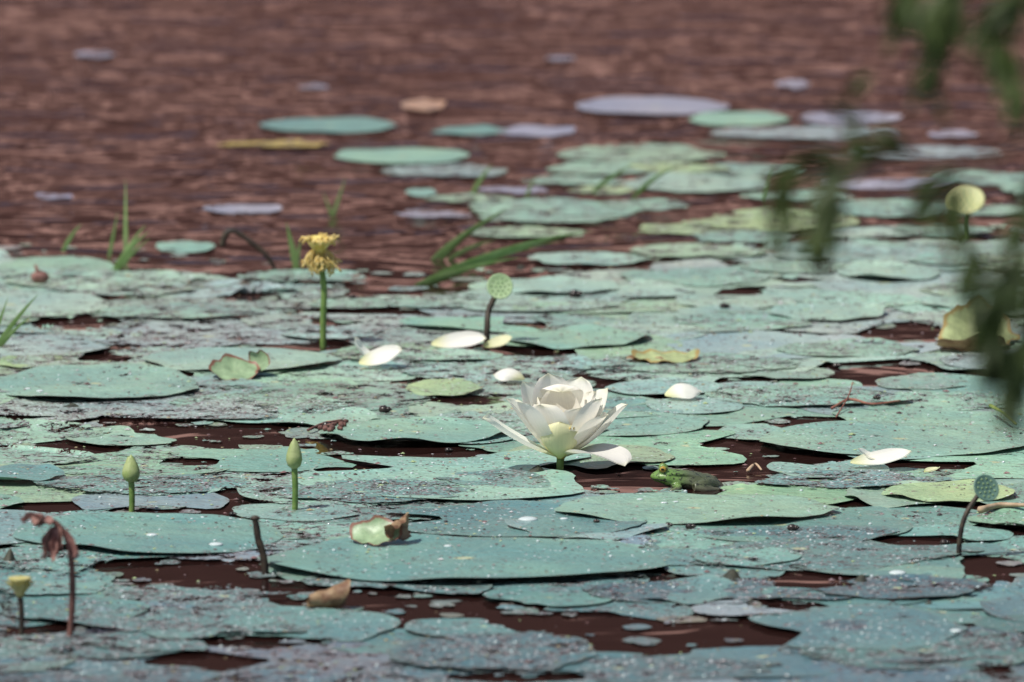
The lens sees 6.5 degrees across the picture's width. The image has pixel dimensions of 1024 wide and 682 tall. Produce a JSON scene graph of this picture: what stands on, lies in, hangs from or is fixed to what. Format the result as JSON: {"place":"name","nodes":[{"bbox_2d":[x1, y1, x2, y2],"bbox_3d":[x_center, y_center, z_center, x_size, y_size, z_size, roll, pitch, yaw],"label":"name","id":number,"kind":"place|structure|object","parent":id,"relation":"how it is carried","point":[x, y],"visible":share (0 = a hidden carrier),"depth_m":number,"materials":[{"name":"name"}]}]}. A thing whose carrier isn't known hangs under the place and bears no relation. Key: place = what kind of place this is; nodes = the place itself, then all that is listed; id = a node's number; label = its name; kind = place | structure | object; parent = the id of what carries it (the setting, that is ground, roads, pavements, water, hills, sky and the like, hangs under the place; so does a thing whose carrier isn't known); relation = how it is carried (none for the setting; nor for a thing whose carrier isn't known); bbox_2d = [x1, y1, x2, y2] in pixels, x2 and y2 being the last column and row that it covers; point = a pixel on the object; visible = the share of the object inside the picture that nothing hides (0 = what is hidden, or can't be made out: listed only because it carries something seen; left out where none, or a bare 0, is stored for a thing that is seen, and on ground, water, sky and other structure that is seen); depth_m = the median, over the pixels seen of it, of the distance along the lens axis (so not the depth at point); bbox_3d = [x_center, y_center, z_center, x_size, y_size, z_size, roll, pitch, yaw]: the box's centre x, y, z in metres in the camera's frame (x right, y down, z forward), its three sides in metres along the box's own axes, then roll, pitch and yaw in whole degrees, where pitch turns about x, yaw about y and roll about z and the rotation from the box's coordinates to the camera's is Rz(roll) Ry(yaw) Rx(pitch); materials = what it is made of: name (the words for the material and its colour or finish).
{"place":"outdoors","nodes":[
{"label":"outdoors","id":0,"kind":"place"},
{"bbox_2d":[5,576,34,635],"bbox_3d":[-0.635,0.358,11.650,0.041,0.108,0.041,0,8,0],"label":"seed pod","id":1,"kind":"object","parent":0,"point":[19,585],"visible":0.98,"depth_m":11.64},
{"bbox_2d":[122,455,139,511],"bbox_3d":[-0.535,0.215,12.653,0.025,0.112,0.026,0,8,0],"label":"lotus bud","id":2,"kind":"object","parent":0,"point":[130,472],"visible":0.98,"depth_m":12.64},
{"bbox_2d":[286,438,301,509],"bbox_3d":[-0.305,0.203,12.651,0.023,0.136,0.023,0,8,0],"label":"lotus bud","id":3,"kind":"object","parent":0,"point":[294,457],"visible":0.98,"depth_m":12.64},
{"bbox_2d":[484,273,512,343],"bbox_3d":[-0.022,-0.035,14.306,0.047,0.148,0.033,0,8,0],"label":"lotus seed pod","id":4,"kind":"object","parent":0,"point":[499,285],"visible":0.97,"depth_m":14.29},
{"bbox_2d":[0,0,1023,681],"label":"water","id":5,"kind":"structure","parent":0,"point":[158,106],"depth_m":16.87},
{"bbox_2d":[0,463,64,480],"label":"lotus leaf","id":6,"kind":"object","parent":5,"relation":"on","point":[41,472],"visible":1,"depth_m":12.96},
{"bbox_2d":[0,571,106,594],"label":"lotus leaf","id":7,"kind":"object","parent":5,"relation":"on","point":[50,580],"visible":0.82,"depth_m":12.04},
{"bbox_2d":[61,180,127,256],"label":"grass tuft","id":8,"kind":"object","parent":5,"relation":"on","point":[70,237],"visible":0.92,"depth_m":15.38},
{"bbox_2d":[0,362,198,397],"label":"lotus leaf","id":9,"kind":"object","parent":5,"relation":"on","point":[69,377],"visible":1,"depth_m":13.87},
{"bbox_2d":[0,664,221,681],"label":"lotus leaf","id":10,"kind":"object","parent":5,"relation":"on","point":[198,675],"visible":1,"depth_m":11.33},
{"bbox_2d":[47,280,195,295],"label":"lotus leaf","id":11,"kind":"object","parent":5,"relation":"on","point":[81,288],"visible":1,"depth_m":14.95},
{"bbox_2d":[32,474,251,494],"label":"lotus leaf","id":12,"kind":"object","parent":5,"relation":"on","point":[111,484],"visible":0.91,"depth_m":12.88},
{"bbox_2d":[13,512,282,552],"bbox_3d":[-0.501,0.265,12.411,0.372,0.014,0.326,0,8,0],"label":"lotus leaf","id":13,"kind":"object","parent":5,"relation":"on","point":[198,536],"visible":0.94,"depth_m":12.43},
{"bbox_2d":[36,610,306,650],"bbox_3d":[-0.444,0.372,11.669,0.358,0.007,0.312,0,8,0],"label":"lotus leaf","id":14,"kind":"object","parent":5,"relation":"on","point":[181,617],"visible":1,"depth_m":11.70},
{"bbox_2d":[98,302,263,317],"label":"lotus leaf","id":15,"kind":"object","parent":5,"relation":"on","point":[187,310],"visible":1,"depth_m":14.67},
{"bbox_2d":[156,240,214,252],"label":"lotus leaf","id":16,"kind":"object","parent":5,"relation":"on","point":[183,246],"visible":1,"depth_m":15.50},
{"bbox_2d":[142,347,340,369],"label":"lotus leaf","id":17,"kind":"object","parent":5,"relation":"on","point":[281,358],"visible":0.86,"depth_m":14.13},
{"bbox_2d":[203,204,281,213],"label":"lotus leaf","id":18,"kind":"object","parent":5,"relation":"on","point":[228,209],"visible":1,"depth_m":16.02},
{"bbox_2d":[218,228,276,269],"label":"dead lotus stem","id":19,"kind":"object","parent":5,"relation":"in","point":[226,233],"visible":0.99,"depth_m":15.19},
{"bbox_2d":[250,515,268,574],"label":"dead lotus stem","id":20,"kind":"object","parent":5,"relation":"in","point":[260,547],"visible":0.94,"depth_m":12.11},
{"bbox_2d":[169,394,350,412],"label":"lotus leaf","id":21,"kind":"object","parent":5,"relation":"on","point":[296,403],"visible":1,"depth_m":13.68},
{"bbox_2d":[215,139,327,146],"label":"lotus leaf","id":22,"kind":"object","parent":5,"relation":"on","point":[279,144],"visible":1,"depth_m":17.00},
{"bbox_2d":[237,269,366,280],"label":"lotus leaf","id":23,"kind":"object","parent":5,"relation":"on","point":[337,275],"visible":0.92,"depth_m":15.11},
{"bbox_2d":[299,233,341,346],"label":"spent lotus flower","id":24,"kind":"object","parent":5,"relation":"on","point":[316,260],"visible":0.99,"depth_m":14.28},
{"bbox_2d":[260,117,396,132],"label":"lotus leaf","id":25,"kind":"object","parent":5,"relation":"on","point":[349,124],"visible":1,"depth_m":17.30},
{"bbox_2d":[306,579,350,608],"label":"curled leaf","id":26,"kind":"object","parent":5,"relation":"on","point":[334,596],"visible":1,"depth_m":11.84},
{"bbox_2d":[249,478,469,502],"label":"lotus leaf","id":27,"kind":"object","parent":5,"relation":"on","point":[321,491],"visible":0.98,"depth_m":12.81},
{"bbox_2d":[309,298,462,308],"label":"lotus leaf","id":28,"kind":"object","parent":5,"relation":"on","point":[357,303],"visible":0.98,"depth_m":14.77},
{"bbox_2d":[334,148,468,163],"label":"lotus leaf","id":29,"kind":"object","parent":5,"relation":"on","point":[407,155],"visible":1,"depth_m":16.81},
{"bbox_2d":[318,416,515,442],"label":"lotus leaf","id":30,"kind":"object","parent":5,"relation":"on","point":[455,430],"visible":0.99,"depth_m":13.37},
{"bbox_2d":[406,378,482,395],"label":"lotus leaf","id":31,"kind":"object","parent":5,"relation":"on","point":[458,386],"visible":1,"depth_m":13.83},
{"bbox_2d":[382,164,507,175],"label":"lotus leaf","id":32,"kind":"object","parent":5,"relation":"on","point":[427,169],"visible":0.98,"depth_m":16.58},
{"bbox_2d":[395,348,502,360],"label":"lotus leaf","id":33,"kind":"object","parent":5,"relation":"on","point":[453,353],"visible":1,"depth_m":14.17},
{"bbox_2d":[267,533,666,580],"bbox_3d":[-0.063,0.293,12.190,0.544,0.011,0.369,0,8,0],"label":"lotus leaf","id":34,"kind":"object","parent":5,"relation":"on","point":[525,557],"visible":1,"depth_m":12.19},
{"bbox_2d":[431,208,507,259],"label":"grass tuft","id":35,"kind":"object","parent":5,"relation":"on","point":[445,251],"visible":1,"depth_m":15.35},
{"bbox_2d":[424,193,514,201],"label":"lotus leaf","id":36,"kind":"object","parent":5,"relation":"on","point":[452,198],"visible":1,"depth_m":16.18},
{"bbox_2d":[431,125,508,134],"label":"lotus leaf","id":37,"kind":"object","parent":5,"relation":"on","point":[477,130],"visible":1,"depth_m":17.21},
{"bbox_2d":[399,316,541,331],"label":"lotus leaf","id":38,"kind":"object","parent":5,"relation":"on","point":[475,323],"visible":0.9,"depth_m":14.51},
{"bbox_2d":[385,631,599,669],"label":"lotus leaf","id":39,"kind":"object","parent":5,"relation":"on","point":[451,649],"visible":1,"depth_m":11.52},
{"bbox_2d":[415,231,590,284],"bbox_3d":[-0.007,-0.131,15.027,0.302,0.094,0.113,-3,9,-21],"label":"grass tuft","id":40,"kind":"object","parent":5,"relation":"on","point":[485,259],"visible":1,"depth_m":15.04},
{"bbox_2d":[435,468,576,487],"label":"lotus leaf","id":41,"kind":"object","parent":5,"relation":"on","point":[520,479],"visible":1,"depth_m":12.91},
{"bbox_2d":[0,239,1023,681],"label":"lotus leaf carpet","id":42,"kind":"object","parent":5,"relation":"on","point":[920,619],"visible":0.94,"depth_m":13.07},
{"bbox_2d":[0,296,36,346],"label":"grass tuft","id":43,"kind":"object","parent":42,"relation":"on","point":[7,334],"visible":1,"depth_m":14.28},
{"bbox_2d":[21,512,78,638],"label":"withered lotus flower","id":44,"kind":"object","parent":42,"relation":"on","point":[51,540],"visible":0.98,"depth_m":11.61,"materials":[{"name":"brown plant"}]},
{"bbox_2d":[112,227,148,270],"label":"grass tuft","id":45,"kind":"object","parent":42,"relation":"on","point":[128,253],"visible":1,"depth_m":15.20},
{"bbox_2d":[208,353,259,379],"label":"curled leaf","id":46,"kind":"object","parent":42,"relation":"on","point":[226,366],"visible":1,"depth_m":13.96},
{"bbox_2d":[349,515,401,544],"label":"curled leaf","id":47,"kind":"object","parent":42,"relation":"on","point":[371,531],"visible":1,"depth_m":12.32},
{"bbox_2d":[359,345,401,365],"bbox_3d":[-0.204,0.023,14.045,0.068,0.030,0.041,0,8,0],"label":"fallen petal","id":48,"kind":"object","parent":42,"relation":"on","point":[382,354],"visible":1,"depth_m":14.05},
{"bbox_2d":[384,512,410,539],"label":"curled leaf","id":49,"kind":"object","parent":42,"relation":"on","point":[390,529],"visible":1,"depth_m":12.30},
{"bbox_2d":[431,331,485,347],"bbox_3d":[-0.084,-0.002,14.252,0.087,0.024,0.036,0,8,0],"label":"fallen petal","id":50,"kind":"object","parent":42,"relation":"on","point":[461,339],"visible":1,"depth_m":14.26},
{"bbox_2d":[2,265,931,604],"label":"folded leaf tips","id":51,"kind":"object","parent":42,"relation":"on","point":[730,573],"visible":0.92,"depth_m":12.21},
{"bbox_2d":[0,269,1021,681],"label":"water droplets","id":52,"kind":"object","parent":42,"relation":"on","point":[522,517],"visible":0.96,"depth_m":12.54,"materials":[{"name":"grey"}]},
{"bbox_2d":[0,233,1023,681],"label":"floating debris","id":53,"kind":"object","parent":42,"relation":"on","point":[504,455],"visible":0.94,"depth_m":13.11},
{"bbox_2d":[117,289,950,544],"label":"pond snails","id":54,"kind":"object","parent":42,"relation":"on","point":[574,293],"visible":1,"depth_m":13.59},
{"bbox_2d":[631,349,699,362],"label":"curled leaf","id":55,"kind":"object","parent":42,"relation":"on","point":[650,355],"visible":1,"depth_m":14.13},
{"bbox_2d":[664,383,701,398],"bbox_3d":[0.261,0.074,13.696,0.050,0.019,0.048,5,10,34],"label":"fallen petal","id":56,"kind":"object","parent":42,"relation":"on","point":[683,390],"visible":1,"depth_m":13.68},
{"bbox_2d":[850,448,911,464],"bbox_3d":[0.534,0.168,13.025,0.090,0.021,0.035,0,8,0],"label":"fallen petal","id":57,"kind":"object","parent":42,"relation":"on","point":[885,456],"visible":1,"depth_m":13.03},
{"bbox_2d":[938,298,1017,343],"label":"curled leaf","id":58,"kind":"object","parent":42,"relation":"on","point":[954,320],"visible":0.34,"depth_m":14.30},
{"bbox_2d":[0,224,1023,677],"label":"leaf fragments","id":59,"kind":"object","parent":5,"relation":"on","point":[298,432],"visible":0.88,"depth_m":12.86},
{"bbox_2d":[385,500,646,536],"bbox_3d":[0.005,0.249,12.557,0.370,0.007,0.316,0,8,0],"label":"lotus leaf","id":60,"kind":"object","parent":5,"relation":"on","point":[493,512],"visible":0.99,"depth_m":12.54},
{"bbox_2d":[464,226,583,236],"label":"lotus leaf","id":61,"kind":"object","parent":5,"relation":"on","point":[527,231],"visible":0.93,"depth_m":15.71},
{"bbox_2d":[499,125,575,136],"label":"lotus leaf","id":62,"kind":"object","parent":5,"relation":"on","point":[534,130],"visible":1,"depth_m":17.21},
{"bbox_2d":[469,197,635,222],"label":"lotus leaf","id":63,"kind":"object","parent":5,"relation":"on","point":[594,214],"visible":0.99,"depth_m":15.99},
{"bbox_2d":[511,276,619,292],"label":"lotus leaf","id":64,"kind":"object","parent":5,"relation":"on","point":[538,284],"visible":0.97,"depth_m":14.96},
{"bbox_2d":[524,175,628,184],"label":"lotus leaf","id":65,"kind":"object","parent":5,"relation":"on","point":[576,179],"visible":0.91,"depth_m":16.44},
{"bbox_2d":[507,324,650,348],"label":"lotus leaf","id":66,"kind":"object","parent":5,"relation":"on","point":[576,335],"visible":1,"depth_m":14.36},
{"bbox_2d":[528,251,651,264],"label":"lotus leaf","id":67,"kind":"object","parent":5,"relation":"on","point":[586,257],"visible":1,"depth_m":15.35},
{"bbox_2d":[512,302,679,313],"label":"lotus leaf","id":68,"kind":"object","parent":5,"relation":"on","point":[639,307],"visible":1,"depth_m":14.71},
{"bbox_2d":[547,161,657,173],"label":"lotus leaf","id":69,"kind":"object","parent":5,"relation":"on","point":[599,167],"visible":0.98,"depth_m":16.62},
{"bbox_2d":[437,652,782,680],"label":"lotus leaf","id":70,"kind":"object","parent":5,"relation":"on","point":[630,670],"visible":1,"depth_m":11.41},
{"bbox_2d":[555,143,726,162],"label":"lotus leaf","id":71,"kind":"object","parent":5,"relation":"on","point":[643,153],"visible":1,"depth_m":16.83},
{"bbox_2d":[603,397,682,417],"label":"lotus leaf","id":72,"kind":"object","parent":5,"relation":"on","point":[610,404],"visible":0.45,"depth_m":13.65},
{"bbox_2d":[606,198,690,209],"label":"lotus leaf","id":73,"kind":"object","parent":5,"relation":"on","point":[639,204],"visible":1,"depth_m":16.08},
{"bbox_2d":[576,96,728,113],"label":"lotus leaf","id":74,"kind":"object","parent":5,"relation":"on","point":[650,104],"visible":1,"depth_m":17.62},
{"bbox_2d":[628,162,727,172],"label":"lotus leaf","id":75,"kind":"object","parent":5,"relation":"on","point":[682,167],"visible":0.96,"depth_m":16.62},
{"bbox_2d":[591,166,773,199],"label":"grass tuft","id":76,"kind":"object","parent":5,"relation":"in","point":[638,192],"visible":0.88,"depth_m":16.17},
{"bbox_2d":[651,463,722,490],"bbox_3d":[0.251,0.196,12.885,0.108,0.042,0.093,-2,8,-14],"label":"frog","id":77,"kind":"object","parent":5,"relation":"on","point":[675,479],"visible":1,"depth_m":12.86},
{"bbox_2d":[623,172,764,191],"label":"lotus leaf","id":78,"kind":"object","parent":5,"relation":"on","point":[684,181],"visible":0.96,"depth_m":16.41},
{"bbox_2d":[638,223,754,234],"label":"lotus leaf","id":79,"kind":"object","parent":5,"relation":"on","point":[681,229],"visible":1,"depth_m":15.75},
{"bbox_2d":[554,492,838,523],"bbox_3d":[0.259,0.232,12.637,0.399,0.012,0.258,0,8,0],"label":"lotus leaf","id":80,"kind":"object","parent":5,"relation":"on","point":[651,509],"visible":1,"depth_m":12.64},
{"bbox_2d":[620,267,772,285],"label":"lotus leaf","id":81,"kind":"object","parent":5,"relation":"on","point":[697,277],"visible":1,"depth_m":15.10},
{"bbox_2d":[593,353,801,372],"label":"lotus leaf","id":82,"kind":"object","parent":5,"relation":"on","point":[704,359],"visible":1,"depth_m":14.06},
{"bbox_2d":[630,243,765,256],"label":"lotus leaf","id":83,"kind":"object","parent":5,"relation":"on","point":[722,250],"visible":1,"depth_m":15.43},
{"bbox_2d":[582,578,851,603],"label":"lotus leaf","id":84,"kind":"object","parent":5,"relation":"on","point":[753,588],"visible":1,"depth_m":11.97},
{"bbox_2d":[689,111,789,124],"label":"lotus leaf","id":85,"kind":"object","parent":5,"relation":"on","point":[737,118],"visible":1,"depth_m":17.40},
{"bbox_2d":[668,310,811,328],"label":"lotus leaf","id":86,"kind":"object","parent":5,"relation":"on","point":[746,322],"visible":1,"depth_m":14.57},
{"bbox_2d":[691,230,790,242],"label":"lotus leaf","id":87,"kind":"object","parent":5,"relation":"on","point":[742,235],"visible":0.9,"depth_m":15.64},
{"bbox_2d":[695,163,799,175],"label":"lotus leaf","id":88,"kind":"object","parent":5,"relation":"on","point":[755,169],"visible":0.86,"depth_m":16.60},
{"bbox_2d":[682,208,859,230],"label":"lotus leaf","id":89,"kind":"object","parent":5,"relation":"on","point":[755,221],"visible":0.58,"depth_m":15.85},
{"bbox_2d":[740,190,854,200],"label":"lotus leaf","id":90,"kind":"object","parent":5,"relation":"on","point":[805,195],"visible":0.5,"depth_m":16.21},
{"bbox_2d":[708,125,898,139],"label":"lotus leaf","id":91,"kind":"object","parent":5,"relation":"on","point":[820,132],"visible":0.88,"depth_m":17.17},
{"bbox_2d":[704,385,911,405],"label":"lotus leaf","id":92,"kind":"object","parent":5,"relation":"on","point":[819,396],"visible":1,"depth_m":13.74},
{"bbox_2d":[644,525,983,569],"bbox_3d":[0.413,0.282,12.322,0.464,0.006,0.364,0,8,0],"label":"lotus leaf","id":93,"kind":"object","parent":5,"relation":"on","point":[869,559],"visible":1,"depth_m":12.32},
{"bbox_2d":[762,287,866,302],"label":"lotus leaf","id":94,"kind":"object","parent":5,"relation":"on","point":[800,294],"visible":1,"depth_m":14.90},
{"bbox_2d":[769,302,885,319],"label":"lotus leaf","id":95,"kind":"object","parent":5,"relation":"on","point":[838,311],"visible":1,"depth_m":14.66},
{"bbox_2d":[777,338,918,355],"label":"lotus leaf","id":96,"kind":"object","parent":5,"relation":"on","point":[867,349],"visible":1,"depth_m":14.24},
{"bbox_2d":[799,112,902,124],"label":"lotus leaf","id":97,"kind":"object","parent":5,"relation":"on","point":[877,117],"visible":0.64,"depth_m":17.41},
{"bbox_2d":[755,469,951,488],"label":"lotus leaf","id":98,"kind":"object","parent":5,"relation":"on","point":[846,482],"visible":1,"depth_m":12.92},
{"bbox_2d":[840,226,927,236],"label":"lotus leaf","id":99,"kind":"object","parent":5,"relation":"on","point":[877,230],"visible":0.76,"depth_m":15.70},
{"bbox_2d":[836,260,939,278],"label":"lotus leaf","id":100,"kind":"object","parent":5,"relation":"on","point":[886,269],"visible":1,"depth_m":15.16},
{"bbox_2d":[760,420,1023,456],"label":"lotus leaf","id":101,"kind":"object","parent":5,"relation":"on","point":[974,441],"visible":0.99,"depth_m":13.29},
{"bbox_2d":[844,199,945,216],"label":"lotus leaf","id":102,"kind":"object","parent":5,"relation":"on","point":[867,207],"visible":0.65,"depth_m":16.05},
{"bbox_2d":[845,178,951,188],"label":"lotus leaf","id":103,"kind":"object","parent":5,"relation":"on","point":[872,184],"visible":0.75,"depth_m":16.36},
{"bbox_2d":[813,574,989,598],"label":"lotus leaf","id":104,"kind":"object","parent":5,"relation":"on","point":[890,592],"visible":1,"depth_m":11.99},
{"bbox_2d":[779,619,1023,663],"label":"lotus leaf","id":105,"kind":"object","parent":5,"relation":"on","point":[849,624],"visible":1,"depth_m":11.62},
{"bbox_2d":[849,145,1000,158],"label":"lotus leaf","id":106,"kind":"object","parent":5,"relation":"on","point":[940,152],"visible":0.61,"depth_m":16.87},
{"bbox_2d":[878,391,995,409],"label":"lotus leaf","id":107,"kind":"object","parent":5,"relation":"on","point":[937,400],"visible":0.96,"depth_m":13.69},
{"bbox_2d":[881,479,1014,501],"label":"lotus leaf","id":108,"kind":"object","parent":5,"relation":"on","point":[933,491],"visible":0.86,"depth_m":12.80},
{"bbox_2d":[907,253,1003,264],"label":"lotus leaf","id":109,"kind":"object","parent":5,"relation":"on","point":[927,259],"visible":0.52,"depth_m":15.30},
{"bbox_2d":[935,205,1016,215],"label":"lotus leaf","id":110,"kind":"object","parent":5,"relation":"on","point":[1006,209],"visible":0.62,"depth_m":16.00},
{"bbox_2d":[956,474,998,555],"bbox_3d":[0.632,0.254,12.259,0.060,0.146,0.032,0,8,0],"label":"lotus seed pod","id":111,"kind":"object","parent":5,"relation":"in","point":[986,487],"visible":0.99,"depth_m":12.25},
{"bbox_2d":[952,170,1023,185],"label":"lotus leaf","id":112,"kind":"object","parent":5,"relation":"on","point":[993,178],"visible":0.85,"depth_m":16.47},
{"bbox_2d":[482,373,630,469],"bbox_3d":[0.064,0.149,12.984,0.215,0.191,0.146,0,8,0],"label":"lotus flower","id":113,"kind":"object","parent":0,"point":[561,418],"visible":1,"depth_m":12.98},
{"bbox_2d":[946,186,984,221],"bbox_3d":[0.785,-0.206,15.614,0.067,0.122,0.054,0,8,0],"label":"lotus seed pod","id":114,"kind":"object","parent":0,"point":[975,199],"visible":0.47,"depth_m":15.61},
{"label":"ground","id":115,"kind":"structure","parent":0,"visible":0},
{"bbox_2d":[756,0,1023,445],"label":"willow tree","id":116,"kind":"object","parent":115,"relation":"on","point":[943,28],"visible":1,"depth_m":7.75,"materials":[{"name":"green plant"}]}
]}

